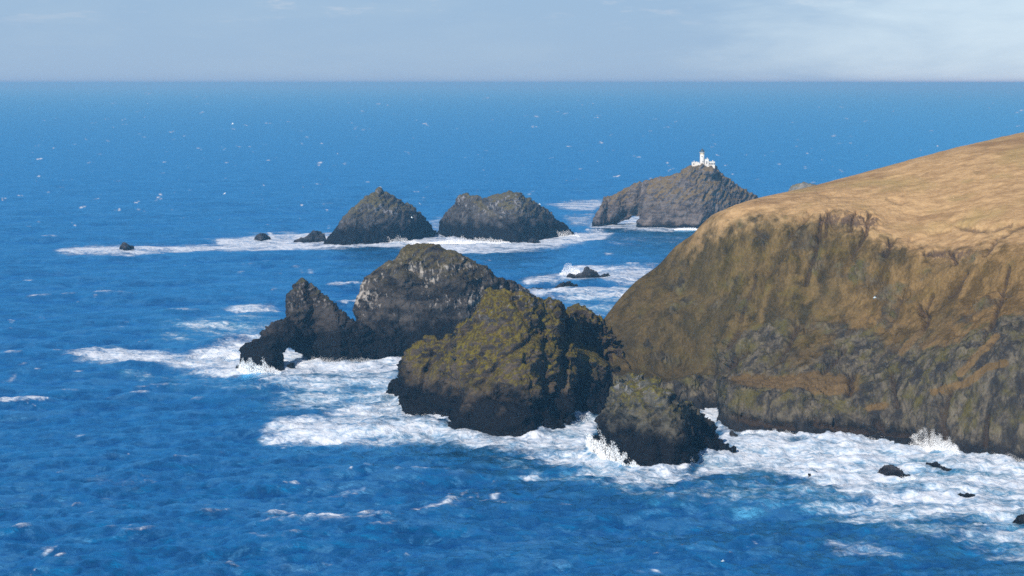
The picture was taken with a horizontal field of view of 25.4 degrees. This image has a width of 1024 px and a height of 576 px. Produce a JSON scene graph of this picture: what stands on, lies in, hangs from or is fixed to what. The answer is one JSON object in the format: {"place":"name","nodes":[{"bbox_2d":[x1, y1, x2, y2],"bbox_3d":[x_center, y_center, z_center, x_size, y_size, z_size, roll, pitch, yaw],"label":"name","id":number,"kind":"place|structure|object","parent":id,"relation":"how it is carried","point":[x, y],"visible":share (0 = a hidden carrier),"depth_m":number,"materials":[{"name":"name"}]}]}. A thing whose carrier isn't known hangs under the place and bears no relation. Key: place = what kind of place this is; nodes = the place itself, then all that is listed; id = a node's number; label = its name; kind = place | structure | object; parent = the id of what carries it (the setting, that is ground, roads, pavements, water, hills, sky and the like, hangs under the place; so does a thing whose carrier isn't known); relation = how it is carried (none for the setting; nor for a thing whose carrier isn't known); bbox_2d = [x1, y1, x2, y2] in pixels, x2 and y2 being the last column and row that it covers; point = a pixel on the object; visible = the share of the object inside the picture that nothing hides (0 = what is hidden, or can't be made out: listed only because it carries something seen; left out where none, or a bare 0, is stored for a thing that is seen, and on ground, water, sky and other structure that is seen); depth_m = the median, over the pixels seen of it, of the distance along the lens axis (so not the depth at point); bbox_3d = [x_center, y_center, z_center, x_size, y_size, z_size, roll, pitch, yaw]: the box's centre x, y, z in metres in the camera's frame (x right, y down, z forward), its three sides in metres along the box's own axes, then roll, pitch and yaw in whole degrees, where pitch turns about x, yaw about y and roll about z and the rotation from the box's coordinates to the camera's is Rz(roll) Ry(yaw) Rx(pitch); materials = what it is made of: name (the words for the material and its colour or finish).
{"place":"outdoors","nodes":[
{"label":"outdoors","id":0,"kind":"place"},
{"bbox_2d":[0,84,1023,575],"bbox_3d":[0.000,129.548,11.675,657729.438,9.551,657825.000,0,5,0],"label":"sea","id":1,"kind":"structure","parent":0,"point":[138,436],"depth_m":1070.75,"materials":[{"name":"liquid"}]},
{"bbox_2d":[119,242,133,250],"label":"rock","id":2,"kind":"object","parent":1,"relation":"in","point":[125,246],"visible":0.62,"depth_m":1771.21,"materials":[{"name":"grey stone"}]},
{"bbox_2d":[200,346,239,359],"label":"spray","id":3,"kind":"object","parent":1,"relation":"on","point":[234,354],"visible":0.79,"depth_m":1080.79,"materials":[{"name":"white liquid"}]},
{"bbox_2d":[237,358,280,374],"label":"spray","id":4,"kind":"object","parent":1,"relation":"on","point":[242,369],"visible":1,"depth_m":1018.89,"materials":[{"name":"white liquid"}]},
{"bbox_2d":[254,233,270,240],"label":"rock","id":5,"kind":"object","parent":1,"relation":"in","point":[261,236],"visible":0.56,"depth_m":1872.41,"materials":[{"name":"grey stone"}]},
{"bbox_2d":[293,230,326,242],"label":"rock","id":6,"kind":"object","parent":1,"relation":"in","point":[315,236],"visible":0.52,"depth_m":1859.38,"materials":[{"name":"grey stone"}]},
{"bbox_2d":[236,277,403,372],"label":"sea stack","id":7,"kind":"object","parent":1,"relation":"in","point":[315,322],"visible":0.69,"depth_m":1065.63,"materials":[{"name":"grey stone"}]},
{"bbox_2d":[295,357,367,365],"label":"spray","id":8,"kind":"object","parent":1,"relation":"on","point":[328,361],"visible":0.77,"depth_m":1056.17,"materials":[{"name":"white liquid"}]},
{"bbox_2d":[323,187,437,244],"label":"sea stack","id":9,"kind":"object","parent":1,"relation":"in","point":[379,215],"visible":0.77,"depth_m":1853.14,"materials":[{"name":"grey stone"}]},
{"bbox_2d":[383,236,420,243],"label":"spray","id":10,"kind":"object","parent":1,"relation":"on","point":[408,241],"visible":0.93,"depth_m":1850.14,"materials":[{"name":"white liquid"}]},
{"bbox_2d":[352,243,543,358],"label":"sea stack","id":11,"kind":"object","parent":1,"relation":"in","point":[408,296],"visible":0.47,"depth_m":1095.84,"materials":[{"name":"grey stone"}]},
{"bbox_2d":[429,237,509,244],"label":"spray","id":12,"kind":"object","parent":1,"relation":"on","point":[453,242],"visible":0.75,"depth_m":1850.67,"materials":[{"name":"white liquid"}]},
{"bbox_2d":[438,190,573,242],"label":"sea stack","id":13,"kind":"object","parent":1,"relation":"in","point":[512,217],"visible":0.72,"depth_m":1881.80,"materials":[{"name":"grey stone"}]},
{"bbox_2d":[386,287,631,436],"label":"sea stack","id":14,"kind":"object","parent":1,"relation":"in","point":[503,362],"visible":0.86,"depth_m":872.87,"materials":[{"name":"stone"}]},
{"bbox_2d":[527,238,539,242],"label":"rock","id":15,"kind":"object","parent":1,"relation":"in","point":[531,240],"visible":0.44,"depth_m":1845.32,"materials":[{"name":"grey stone"}]},
{"bbox_2d":[555,281,577,287],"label":"rock","id":16,"kind":"object","parent":1,"relation":"in","point":[567,283],"visible":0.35,"depth_m":1449.92,"materials":[{"name":"grey stone"}]},
{"bbox_2d":[555,230,579,236],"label":"spray","id":17,"kind":"object","parent":1,"relation":"on","point":[568,234],"visible":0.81,"depth_m":1914.21,"materials":[{"name":"white liquid"}]},
{"bbox_2d":[559,265,579,274],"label":"spray","id":18,"kind":"object","parent":1,"relation":"on","point":[575,270],"visible":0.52,"depth_m":1539.60,"materials":[{"name":"white liquid"}]},
{"bbox_2d":[573,414,594,422],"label":"spray","id":19,"kind":"object","parent":1,"relation":"on","point":[585,419],"visible":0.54,"depth_m":872.01,"materials":[{"name":"white liquid"}]},
{"bbox_2d":[566,266,609,278],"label":"rock","id":20,"kind":"object","parent":1,"relation":"in","point":[587,272],"visible":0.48,"depth_m":1518.53,"materials":[{"name":"grey stone"}]},
{"bbox_2d":[585,428,637,466],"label":"spray","id":21,"kind":"object","parent":1,"relation":"on","point":[591,447],"visible":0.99,"depth_m":783.95,"materials":[{"name":"white liquid"}]},
{"bbox_2d":[586,372,736,465],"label":"sea stack","id":22,"kind":"object","parent":1,"relation":"in","point":[640,420],"visible":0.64,"depth_m":779.16,"materials":[{"name":"grey stone"}]},
{"bbox_2d":[592,163,757,227],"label":"sea stack","id":23,"kind":"object","parent":1,"relation":"in","point":[691,196],"visible":0.68,"depth_m":2061.31,"materials":[{"name":"grey stone"}]},
{"bbox_2d":[699,149,704,163],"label":"lighthouse","id":24,"kind":"object","parent":23,"relation":"on","point":[701,152],"visible":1,"depth_m":2077.95,"materials":[{"name":"paint"}]},
{"bbox_2d":[709,160,714,167],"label":"keepers house","id":25,"kind":"structure","parent":23,"relation":"on","point":[712,163],"depth_m":2078.20,"materials":[{"name":"white paint"}]},
{"bbox_2d":[674,228,696,229],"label":"spray","id":26,"kind":"object","parent":1,"relation":"on","point":[686,229],"visible":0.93,"depth_m":2027.18,"materials":[{"name":"white liquid"}]},
{"bbox_2d":[729,430,737,436],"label":"rock","id":27,"kind":"object","parent":1,"relation":"in","point":[731,433],"visible":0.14,"depth_m":832.55,"materials":[{"name":"grey stone"}]},
{"bbox_2d":[742,430,796,434],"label":"spray","id":28,"kind":"object","parent":1,"relation":"on","point":[769,432],"visible":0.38,"depth_m":839.32,"materials":[{"name":"white liquid"}]},
{"bbox_2d":[789,182,815,190],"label":"sea stack","id":29,"kind":"object","parent":1,"relation":"in","point":[799,186],"visible":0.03,"depth_m":2104.28,"materials":[{"name":"grey stone"}]},
{"bbox_2d":[603,132,1023,461],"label":"headland","id":30,"kind":"structure","parent":1,"relation":"in","point":[769,313],"depth_m":899.10,"materials":[{"name":"brown stone"}]},
{"bbox_2d":[877,464,909,477],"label":"rock","id":31,"kind":"object","parent":1,"relation":"in","point":[889,470],"visible":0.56,"depth_m":752.15,"materials":[{"name":"grey stone"}]},
{"bbox_2d":[908,429,960,454],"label":"spray","id":32,"kind":"object","parent":1,"relation":"on","point":[928,447],"visible":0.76,"depth_m":805.07,"materials":[{"name":"white liquid"}]},
{"bbox_2d":[926,462,951,470],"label":"rock","id":33,"kind":"object","parent":1,"relation":"in","point":[937,465],"visible":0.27,"depth_m":765.05,"materials":[{"name":"grey stone"}]},
{"bbox_2d":[957,493,974,497],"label":"rock","id":34,"kind":"object","parent":1,"relation":"in","point":[966,495],"visible":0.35,"depth_m":716.90,"materials":[{"name":"grey stone"}]},
{"bbox_2d":[1012,514,1023,524],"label":"rock","id":35,"kind":"object","parent":1,"relation":"in","point":[1019,519],"visible":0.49,"depth_m":674.93,"materials":[{"name":"grey stone"}]},
{"bbox_2d":[0,0,1023,83],"label":"sky","id":36,"kind":"structure","parent":0,"point":[42,41],"materials":[{"name":"blue"}]}
]}

